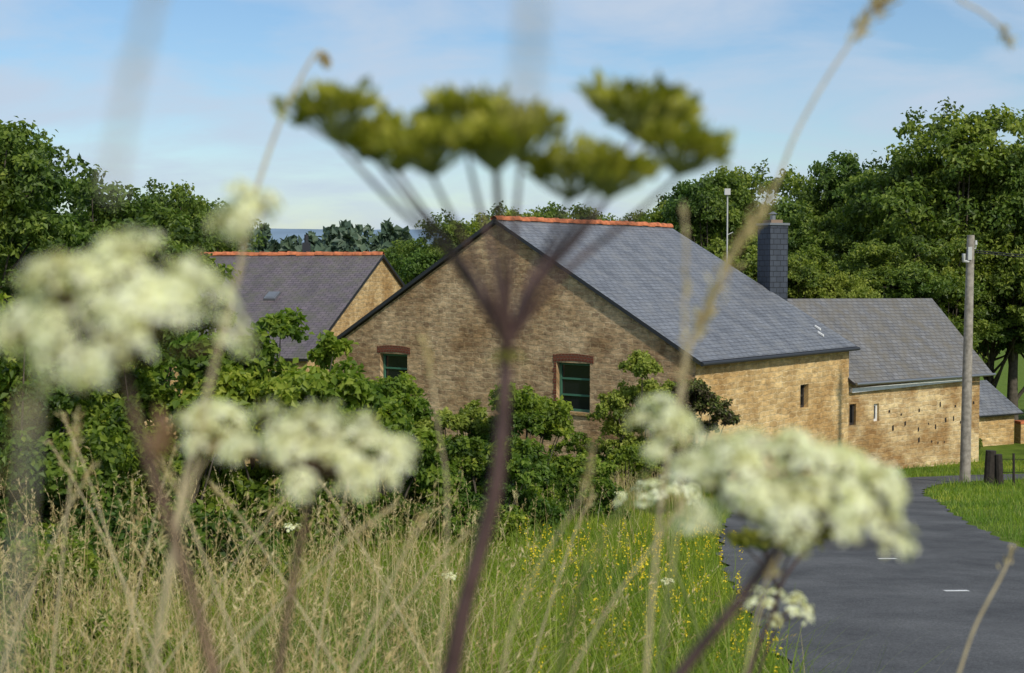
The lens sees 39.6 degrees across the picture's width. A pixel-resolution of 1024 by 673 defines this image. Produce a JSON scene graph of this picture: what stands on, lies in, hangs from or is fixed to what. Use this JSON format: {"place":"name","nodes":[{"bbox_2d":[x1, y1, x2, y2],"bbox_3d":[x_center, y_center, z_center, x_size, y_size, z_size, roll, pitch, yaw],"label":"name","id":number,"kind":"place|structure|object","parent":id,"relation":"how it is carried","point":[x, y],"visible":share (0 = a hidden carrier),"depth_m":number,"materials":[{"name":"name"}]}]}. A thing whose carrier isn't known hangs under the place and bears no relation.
{"place":"outdoors","nodes":[
{"label":"outdoors","id":0,"kind":"place"},
{"bbox_2d":[252,228,437,248],"bbox_3d":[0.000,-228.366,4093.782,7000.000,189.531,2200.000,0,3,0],"label":"hills","id":1,"kind":"structure","parent":0,"point":[278,234],"depth_m":3931.14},
{"bbox_2d":[0,445,813,672],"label":"dry grass","id":2,"kind":"structure","parent":0,"point":[271,643],"depth_m":7.93,"materials":[{"name":"beige plant"}]},
{"bbox_2d":[0,479,954,672],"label":"verge grass","id":3,"kind":"structure","parent":0,"point":[725,644],"depth_m":9.76,"materials":[{"name":"green plant"}]},
{"bbox_2d":[0,0,1023,229],"label":"sky","id":4,"kind":"structure","parent":0,"point":[202,114],"materials":[{"name":"blue"}]},
{"bbox_2d":[157,342,1023,672],"bbox_3d":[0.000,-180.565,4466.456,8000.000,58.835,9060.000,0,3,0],"label":"ground","id":5,"kind":"structure","parent":0,"point":[1009,450],"depth_m":31.08,"materials":[{"name":"green plant"}]},
{"bbox_2d":[0,497,12,608],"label":"bramble bush","id":6,"kind":"object","parent":5,"relation":"on","point":[3,515],"visible":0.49,"depth_m":11.04,"materials":[{"name":"green plant"}]},
{"bbox_2d":[3,380,39,672],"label":"grass stalk","id":7,"kind":"object","parent":5,"relation":"on","point":[28,421],"depth_m":0.30,"materials":[{"name":"beige plant"}]},
{"bbox_2d":[0,293,70,458],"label":"hawthorn bush","id":8,"kind":"object","parent":5,"relation":"on","point":[8,401],"visible":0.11,"depth_m":16.27,"materials":[{"name":"green plant"}]},
{"bbox_2d":[0,125,83,279],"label":"broadleaf tree","id":9,"kind":"object","parent":5,"relation":"on","point":[54,170],"visible":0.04,"depth_m":31.12,"materials":[{"name":"green plant"}]},
{"bbox_2d":[0,459,99,671],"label":"grass stalk","id":10,"kind":"object","parent":5,"relation":"on","point":[86,474],"depth_m":1.92,"materials":[{"name":"plant"}]},
{"bbox_2d":[0,116,108,345],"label":"broadleaf tree","id":11,"kind":"object","parent":5,"relation":"on","point":[27,182],"visible":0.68,"depth_m":26.54,"materials":[{"name":"green plant"}]},
{"bbox_2d":[0,532,132,666],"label":"nettle clump","id":12,"kind":"object","parent":5,"relation":"on","point":[35,553],"visible":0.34,"depth_m":9.25,"materials":[{"name":"green plant"}]},
{"bbox_2d":[51,407,84,672],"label":"grass stalk","id":13,"kind":"object","parent":5,"relation":"on","point":[71,470],"depth_m":1.71,"materials":[{"name":"plant"}]},
{"bbox_2d":[0,308,186,559],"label":"hawthorn bush","id":14,"kind":"object","parent":5,"relation":"on","point":[112,449],"visible":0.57,"depth_m":13.51,"materials":[{"name":"green plant"}]},
{"bbox_2d":[0,607,189,672],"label":"nettle clump","id":15,"kind":"object","parent":5,"relation":"on","point":[111,619],"visible":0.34,"depth_m":7.52,"materials":[{"name":"green plant"}]},
{"bbox_2d":[7,349,197,487],"bbox_3d":[-6.971,1.626,21.973,4.763,3.028,3.836,0,3,0],"label":"bramble bush","id":16,"kind":"object","parent":5,"relation":"on","point":[178,459],"visible":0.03,"depth_m":22.35,"materials":[{"name":"green plant"}]},
{"bbox_2d":[55,410,149,672],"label":"grass stalk","id":17,"kind":"object","parent":5,"relation":"on","point":[68,429],"depth_m":2.22,"materials":[{"name":"plant"}]},
{"bbox_2d":[42,438,164,672],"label":"grass stalk","id":18,"kind":"object","parent":5,"relation":"on","point":[60,458],"depth_m":2.52,"materials":[{"name":"plant"}]},
{"bbox_2d":[0,158,241,404],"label":"broadleaf tree","id":19,"kind":"object","parent":5,"relation":"on","point":[93,199],"visible":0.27,"depth_m":31.04,"materials":[{"name":"green plant"}]},
{"bbox_2d":[0,228,256,672],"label":"hogweed flower","id":20,"kind":"object","parent":5,"relation":"on","point":[58,269],"visible":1,"depth_m":0.61,"materials":[{"name":"white plant"}]},
{"bbox_2d":[149,405,173,465],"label":"withered leaf","id":21,"kind":"object","parent":20,"relation":"attached to","point":[165,433],"visible":1,"depth_m":0.64,"materials":[{"name":"brown plant"}]},
{"bbox_2d":[97,0,160,192],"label":"grass stalk","id":22,"kind":"object","parent":5,"relation":"on","point":[135,62],"depth_m":0.26,"materials":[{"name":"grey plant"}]},
{"bbox_2d":[0,490,292,624],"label":"bramble bush","id":23,"kind":"object","parent":5,"relation":"on","point":[194,510],"visible":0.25,"depth_m":11.38,"materials":[{"name":"green plant"}]},
{"bbox_2d":[119,441,179,672],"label":"grass stalk","id":24,"kind":"object","parent":5,"relation":"on","point":[169,465],"depth_m":2.72,"materials":[{"name":"plant"}]},
{"bbox_2d":[25,332,301,559],"bbox_3d":[-3.676,1.319,15.032,2.667,2.833,2.531,2,3,29],"label":"hazel bush","id":25,"kind":"object","parent":5,"relation":"on","point":[148,394],"visible":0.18,"depth_m":15.09,"materials":[{"name":"green plant"}]},
{"bbox_2d":[105,177,238,435],"bbox_3d":[-8.194,0.207,33.610,3.605,7.931,3.240,-2,3,-34],"label":"broadleaf tree","id":26,"kind":"object","parent":5,"relation":"on","point":[184,203],"visible":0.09,"depth_m":33.41,"materials":[{"name":"green plant"}]},
{"bbox_2d":[151,452,246,672],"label":"grass stalk","id":27,"kind":"object","parent":5,"relation":"on","point":[206,564],"depth_m":1.61,"materials":[{"name":"plant"}]},
{"bbox_2d":[150,399,253,670],"bbox_3d":[-0.233,0.906,0.945,0.139,1.734,0.059,0,3,0],"label":"hogweed flower","id":28,"kind":"object","parent":5,"relation":"on","point":[210,431],"visible":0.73,"depth_m":0.90,"materials":[{"name":"white plant"}]},
{"bbox_2d":[154,187,268,251],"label":"broadleaf tree","id":29,"kind":"object","parent":5,"relation":"on","point":[226,245],"visible":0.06,"depth_m":70.32,"materials":[{"name":"green plant"}]},
{"bbox_2d":[150,178,283,672],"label":"hogweed flower","id":30,"kind":"object","parent":5,"relation":"on","point":[244,223],"visible":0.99,"depth_m":0.74,"materials":[{"name":"white plant"}]},
{"bbox_2d":[160,474,307,672],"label":"grass stalk","id":31,"kind":"object","parent":5,"relation":"on","point":[288,493],"depth_m":2.42,"materials":[{"name":"plant"}]},
{"bbox_2d":[155,49,331,633],"bbox_3d":[-0.234,0.784,1.097,0.203,1.996,0.014,0,3,0],"label":"grass stalk","id":32,"kind":"object","parent":5,"relation":"on","point":[323,57],"depth_m":1.05,"materials":[{"name":"plant"}]},
{"bbox_2d":[134,260,401,465],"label":"walls","id":33,"kind":"structure","parent":5,"relation":"on","point":[381,285],"depth_m":50.49,"materials":[{"name":"yellow stone"}]},
{"bbox_2d":[197,254,404,360],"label":"roof","id":34,"kind":"structure","parent":33,"relation":"on","point":[321,291],"depth_m":50.04,"materials":[{"name":"grey stone"}]},
{"bbox_2d":[203,251,384,255],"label":"ridge tiles","id":35,"kind":"object","parent":34,"relation":"on","point":[299,253],"visible":0.55,"depth_m":52.58,"materials":[{"name":"ceramic"}]},
{"bbox_2d":[204,477,339,672],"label":"grass stalk","id":36,"kind":"object","parent":5,"relation":"on","point":[225,500],"depth_m":2.22,"materials":[{"name":"plant"}]},
{"bbox_2d":[167,307,389,576],"bbox_3d":[-2.640,1.226,15.927,2.535,3.100,2.480,2,3,39],"label":"hazel bush","id":37,"kind":"object","parent":5,"relation":"on","point":[290,387],"visible":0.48,"depth_m":15.47,"materials":[{"name":"green plant"}]},
{"bbox_2d":[219,497,399,669],"bbox_3d":[-0.428,1.015,1.850,0.581,1.622,0.017,0,3,0],"label":"grass stalk","id":38,"kind":"object","parent":5,"relation":"on","point":[301,582],"depth_m":1.81,"materials":[{"name":"plant"}]},
{"bbox_2d":[217,399,417,672],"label":"hogweed flower","id":39,"kind":"object","parent":5,"relation":"on","point":[291,434],"visible":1,"depth_m":0.83,"materials":[{"name":"white plant"}]},
{"bbox_2d":[313,447,357,672],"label":"grass stalk","id":40,"kind":"object","parent":5,"relation":"on","point":[329,579],"depth_m":2.32,"materials":[{"name":"plant"}]},
{"bbox_2d":[308,457,432,672],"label":"grass stalk","id":41,"kind":"object","parent":5,"relation":"on","point":[381,580],"depth_m":2.62,"materials":[{"name":"plant"}]},
{"bbox_2d":[308,393,450,558],"bbox_3d":[-1.795,1.776,17.550,2.108,2.173,2.194,0,3,0],"label":"hazel bush","id":42,"kind":"object","parent":5,"relation":"on","point":[392,418],"visible":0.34,"depth_m":17.30,"materials":[{"name":"green plant"}]},
{"bbox_2d":[339,371,434,421],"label":"elder bush","id":43,"kind":"object","parent":5,"relation":"on","point":[391,386],"visible":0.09,"depth_m":26.48,"materials":[{"name":"green plant"}]},
{"bbox_2d":[350,506,434,672],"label":"grass stalk","id":44,"kind":"object","parent":5,"relation":"on","point":[423,517],"depth_m":1.51,"materials":[{"name":"plant"}]},
{"bbox_2d":[342,451,467,533],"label":"bramble bush","id":45,"kind":"object","parent":5,"relation":"on","point":[451,480],"visible":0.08,"depth_m":19.08,"materials":[{"name":"green plant"}]},
{"bbox_2d":[384,237,428,284],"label":"broadleaf tree","id":46,"kind":"object","parent":5,"relation":"on","point":[390,251],"visible":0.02,"depth_m":81.16,"materials":[{"name":"green plant"}]},
{"bbox_2d":[353,525,472,671],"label":"grass stalk","id":47,"kind":"object","parent":5,"relation":"on","point":[438,560],"depth_m":2.02,"materials":[{"name":"plant"}]},
{"bbox_2d":[419,333,447,672],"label":"grass stalk","id":48,"kind":"object","parent":5,"relation":"on","point":[430,360],"depth_m":1.31,"materials":[{"name":"plant"}]},
{"bbox_2d":[390,208,481,283],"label":"broadleaf tree","id":49,"kind":"object","parent":5,"relation":"on","point":[414,259],"visible":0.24,"depth_m":74.18,"materials":[{"name":"green plant"}]},
{"bbox_2d":[410,399,495,494],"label":"elder bush","id":50,"kind":"object","parent":5,"relation":"on","point":[470,413],"visible":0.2,"depth_m":25.64,"materials":[{"name":"green plant"}]},
{"bbox_2d":[414,495,530,556],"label":"bramble bush","id":51,"kind":"object","parent":5,"relation":"on","point":[513,517],"visible":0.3,"depth_m":17.53,"materials":[{"name":"green plant"}]},
{"bbox_2d":[440,200,535,243],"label":"broadleaf tree","id":52,"kind":"object","parent":5,"relation":"on","point":[510,212],"visible":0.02,"depth_m":76.72,"materials":[{"name":"green plant"}]},
{"bbox_2d":[432,431,567,539],"bbox_3d":[-0.443,2.178,19.986,2.442,1.680,2.176,0,3,0],"label":"bramble bush","id":53,"kind":"object","parent":5,"relation":"on","point":[526,458],"visible":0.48,"depth_m":20.02,"materials":[{"name":"green plant"}]},
{"bbox_2d":[270,66,735,672],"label":"hogweed seed head","id":54,"kind":"object","parent":5,"relation":"on","point":[492,134],"visible":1,"depth_m":0.83},
{"bbox_2d":[465,383,583,501],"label":"elder bush","id":55,"kind":"object","parent":5,"relation":"on","point":[532,413],"visible":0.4,"depth_m":24.83,"materials":[{"name":"green plant"}]},
{"bbox_2d":[514,0,544,122],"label":"grass stalk","id":56,"kind":"object","parent":5,"relation":"on","point":[528,60],"depth_m":0.24,"materials":[{"name":"beige plant"}]},
{"bbox_2d":[246,217,837,254],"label":"distant trees","id":57,"kind":"object","parent":5,"relation":"on","point":[345,236],"visible":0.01,"depth_m":143.24,"materials":[{"name":"green plant"}]},
{"bbox_2d":[522,201,570,218],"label":"broadleaf tree","id":58,"kind":"object","parent":5,"relation":"on","point":[552,212],"visible":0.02,"depth_m":79.40,"materials":[{"name":"green plant"}]},
{"bbox_2d":[501,435,598,672],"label":"grass stalk","id":59,"kind":"object","parent":5,"relation":"on","point":[591,459],"depth_m":1.21,"materials":[{"name":"plant"}]},
{"bbox_2d":[528,485,597,672],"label":"grass stalk","id":60,"kind":"object","parent":5,"relation":"on","point":[581,517],"depth_m":2.12,"materials":[{"name":"plant"}]},
{"bbox_2d":[542,432,614,477],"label":"privet hedge","id":61,"kind":"object","parent":5,"relation":"on","point":[571,444],"visible":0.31,"depth_m":34.01,"materials":[{"name":"green plant"}]},
{"bbox_2d":[538,450,631,524],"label":"elder bush","id":62,"kind":"object","parent":5,"relation":"on","point":[576,463],"visible":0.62,"depth_m":22.25,"materials":[{"name":"green plant"}]},
{"bbox_2d":[335,225,848,483],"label":"walls","id":63,"kind":"structure","parent":5,"relation":"on","point":[439,306],"depth_m":39.99,"materials":[{"name":"stone"}]},
{"bbox_2d":[383,353,406,378],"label":"gable window","id":64,"kind":"structure","parent":63,"relation":"attached to","point":[394,365],"depth_m":42.86,"materials":[{"name":"green paint"}]},
{"bbox_2d":[377,345,592,415],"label":"brick lintels","id":65,"kind":"object","parent":63,"relation":"attached to","point":[563,357],"visible":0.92,"depth_m":38.82,"materials":[{"name":"brick"}]},
{"bbox_2d":[559,362,589,412],"bbox_3d":[1.758,1.372,38.634,1.120,1.330,0.060,2,3,38],"label":"gable window","id":66,"kind":"structure","parent":63,"relation":"attached to","point":[575,384],"depth_m":38.65,"materials":[{"name":"green paint"}]},
{"bbox_2d":[333,219,857,364],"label":"roof","id":67,"kind":"structure","parent":63,"relation":"on","point":[635,273],"depth_m":40.88,"materials":[{"name":"grey stone"}]},
{"bbox_2d":[490,216,672,227],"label":"ridge tiles","id":68,"kind":"object","parent":67,"relation":"on","point":[599,221],"visible":0.71,"depth_m":43.36,"materials":[{"name":"ceramic"}]},
{"bbox_2d":[700,347,860,365],"bbox_3d":[7.631,0.533,39.388,0.110,0.110,9.138,2,3,38],"label":"gutter","id":69,"kind":"object","parent":67,"relation":"attached to","point":[729,361],"visible":1,"depth_m":38.82,"materials":[{"name":"grey metal"}]},
{"bbox_2d":[566,202,622,220],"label":"broadleaf tree","id":70,"kind":"object","parent":5,"relation":"on","point":[576,208],"visible":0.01,"depth_m":77.92,"materials":[{"name":"green plant"}]},
{"bbox_2d":[570,495,689,672],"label":"grass stalk","id":71,"kind":"object","parent":5,"relation":"on","point":[629,577],"depth_m":1.41,"materials":[{"name":"plant"}]},
{"bbox_2d":[556,393,706,672],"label":"hogweed flower","id":72,"kind":"object","parent":5,"relation":"on","point":[660,434],"visible":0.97,"depth_m":0.90,"materials":[{"name":"white plant"}]},
{"bbox_2d":[598,443,673,497],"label":"bramble bush","id":73,"kind":"object","parent":5,"relation":"on","point":[637,460],"visible":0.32,"depth_m":30.93,"materials":[{"name":"green plant"}]},
{"bbox_2d":[586,349,687,483],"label":"ornamental bush","id":74,"kind":"object","parent":5,"relation":"on","point":[640,364],"visible":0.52,"depth_m":33.37,"materials":[{"name":"green plant"}]},
{"bbox_2d":[517,517,781,672],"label":"yellow wildflowers","id":75,"kind":"object","parent":5,"relation":"on","point":[641,577],"visible":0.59,"depth_m":12.55,"materials":[{"name":"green plant"}]},
{"bbox_2d":[633,193,675,223],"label":"broadleaf tree","id":76,"kind":"object","parent":5,"relation":"on","point":[656,215],"visible":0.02,"depth_m":70.58,"materials":[{"name":"green plant"}]},
{"bbox_2d":[614,472,706,672],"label":"hogweed flower","id":77,"kind":"object","parent":5,"relation":"on","point":[653,484],"visible":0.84,"depth_m":2.12,"materials":[{"name":"white plant"}]},
{"bbox_2d":[658,202,695,672],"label":"grass stalk","id":78,"kind":"object","parent":5,"relation":"on","point":[686,281],"depth_m":0.95,"materials":[{"name":"plant"}]},
{"bbox_2d":[652,378,741,488],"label":"copper bush","id":79,"kind":"object","parent":5,"relation":"on","point":[697,390],"visible":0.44,"depth_m":33.15,"materials":[{"name":"green plant"}]},
{"bbox_2d":[647,166,773,276],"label":"broadleaf tree","id":80,"kind":"object","parent":5,"relation":"on","point":[704,199],"visible":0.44,"depth_m":58.50,"materials":[{"name":"green plant"}]},
{"bbox_2d":[702,226,803,296],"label":"broadleaf tree","id":81,"kind":"object","parent":5,"relation":"on","point":[747,268],"visible":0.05,"depth_m":56.23,"materials":[{"name":"green plant"}]},
{"bbox_2d":[744,541,781,672],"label":"grass stalk","id":82,"kind":"object","parent":5,"relation":"on","point":[768,573],"depth_m":1.11,"materials":[{"name":"plant"}]},
{"bbox_2d":[709,158,831,245],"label":"broadleaf tree","id":83,"kind":"object","parent":5,"relation":"on","point":[782,208],"visible":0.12,"depth_m":64.47,"materials":[{"name":"green plant"}]},
{"bbox_2d":[644,0,903,672],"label":"grass stalk","id":84,"kind":"object","parent":5,"relation":"on","point":[877,6],"depth_m":1.05,"materials":[{"name":"plant"}]},
{"bbox_2d":[743,586,814,672],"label":"hogweed flower","id":85,"kind":"object","parent":5,"relation":"on","point":[776,618],"visible":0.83,"depth_m":1.91,"materials":[{"name":"white plant"}]},
{"bbox_2d":[725,525,834,672],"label":"hogweed seed head","id":86,"kind":"object","parent":5,"relation":"on","point":[747,543],"visible":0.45,"depth_m":1.60},
{"bbox_2d":[665,426,917,672],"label":"hogweed flower","id":87,"kind":"object","parent":5,"relation":"on","point":[804,518],"visible":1,"depth_m":0.77,"materials":[{"name":"white plant"}]},
{"bbox_2d":[754,244,845,298],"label":"broadleaf tree","id":88,"kind":"object","parent":5,"relation":"on","point":[803,268],"visible":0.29,"depth_m":54.58,"materials":[{"name":"green plant"}]},
{"bbox_2d":[756,211,844,265],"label":"broadleaf tree","id":89,"kind":"object","parent":5,"relation":"on","point":[800,236],"visible":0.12,"depth_m":61.87,"materials":[{"name":"green plant"}]},
{"bbox_2d":[762,149,862,257],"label":"broadleaf tree","id":90,"kind":"object","parent":5,"relation":"on","point":[829,181],"visible":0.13,"depth_m":68.09,"materials":[{"name":"green plant"}]},
{"bbox_2d":[789,270,882,298],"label":"yellow green tree","id":91,"kind":"object","parent":5,"relation":"on","point":[854,289],"visible":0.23,"depth_m":54.26,"materials":[{"name":"green plant"}]},
{"bbox_2d":[826,199,900,266],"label":"broadleaf tree","id":92,"kind":"object","parent":5,"relation":"on","point":[841,224],"visible":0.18,"depth_m":62.25,"materials":[{"name":"green plant"}]},
{"bbox_2d":[756,212,995,468],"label":"stone barn","id":93,"kind":"structure","parent":5,"relation":"on","point":[905,380],"depth_m":45.47,"materials":[{"name":"stone"}]},
{"bbox_2d":[815,154,971,260],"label":"broadleaf tree","id":94,"kind":"object","parent":5,"relation":"on","point":[828,219],"depth_m":65.41,"materials":[{"name":"green plant"}]},
{"bbox_2d":[765,453,1023,546],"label":"lawn grass","id":95,"kind":"structure","parent":5,"relation":"on","point":[982,504],"depth_m":31.38,"materials":[{"name":"green plant"}]},
{"bbox_2d":[832,232,988,362],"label":"broadleaf tree","id":96,"kind":"object","parent":5,"relation":"on","point":[893,276],"visible":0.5,"depth_m":55.88,"materials":[{"name":"green plant"}]},
{"bbox_2d":[840,97,1023,355],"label":"broadleaf tree","id":97,"kind":"object","parent":5,"relation":"on","point":[932,179],"visible":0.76,"depth_m":58.73,"materials":[{"name":"green plant"}]},
{"bbox_2d":[899,222,1011,341],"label":"broadleaf tree","id":98,"kind":"object","parent":5,"relation":"on","point":[980,327],"visible":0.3,"depth_m":57.91,"materials":[{"name":"green plant"}]},
{"bbox_2d":[945,288,1023,387],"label":"broadleaf tree","id":99,"kind":"object","parent":5,"relation":"on","point":[993,353],"visible":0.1,"depth_m":60.13,"materials":[{"name":"green plant"}]},
{"bbox_2d":[946,158,1023,419],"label":"broadleaf tree","id":100,"kind":"object","parent":5,"relation":"on","point":[1006,235],"visible":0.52,"depth_m":58.52,"materials":[{"name":"green plant"}]},
{"bbox_2d":[957,541,1017,672],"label":"grass stalk","id":101,"kind":"object","parent":5,"relation":"on","point":[984,607],"depth_m":1.72,"materials":[{"name":"plant"}]},
{"bbox_2d":[958,0,1017,51],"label":"grass stalk","id":102,"kind":"object","parent":5,"relation":"on","point":[1007,38],"depth_m":1.05,"materials":[{"name":"plant"}]},
{"bbox_2d":[959,235,1023,482],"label":"utility pole","id":103,"kind":"object","parent":5,"relation":"on","point":[965,440],"visible":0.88,"depth_m":38.38,"materials":[{"name":"grey wood"}]},
{"bbox_2d":[979,380,1022,445],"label":"outbuilding","id":104,"kind":"structure","parent":5,"relation":"on","point":[998,410],"depth_m":52.41,"materials":[{"name":"yellow stone"}]},
{"bbox_2d":[983,450,1023,485],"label":"wooden fence","id":105,"kind":"object","parent":5,"relation":"on","point":[993,469],"visible":0.77,"depth_m":37.26,"materials":[{"name":"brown wood"}]},
{"bbox_2d":[985,235,1023,357],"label":"broadleaf tree","id":106,"kind":"object","parent":5,"relation":"on","point":[1009,324],"visible":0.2,"depth_m":58.65,"materials":[{"name":"green plant"}]},
{"bbox_2d":[1014,420,1023,443],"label":"stone wall","id":107,"kind":"structure","parent":5,"relation":"on","point":[1019,431],"depth_m":52.92,"materials":[{"name":"stone"}]},
{"bbox_2d":[716,474,1023,672],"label":"road","id":108,"kind":"structure","parent":0,"point":[898,604],"depth_m":13.56,"materials":[{"name":"grey asphalt"}]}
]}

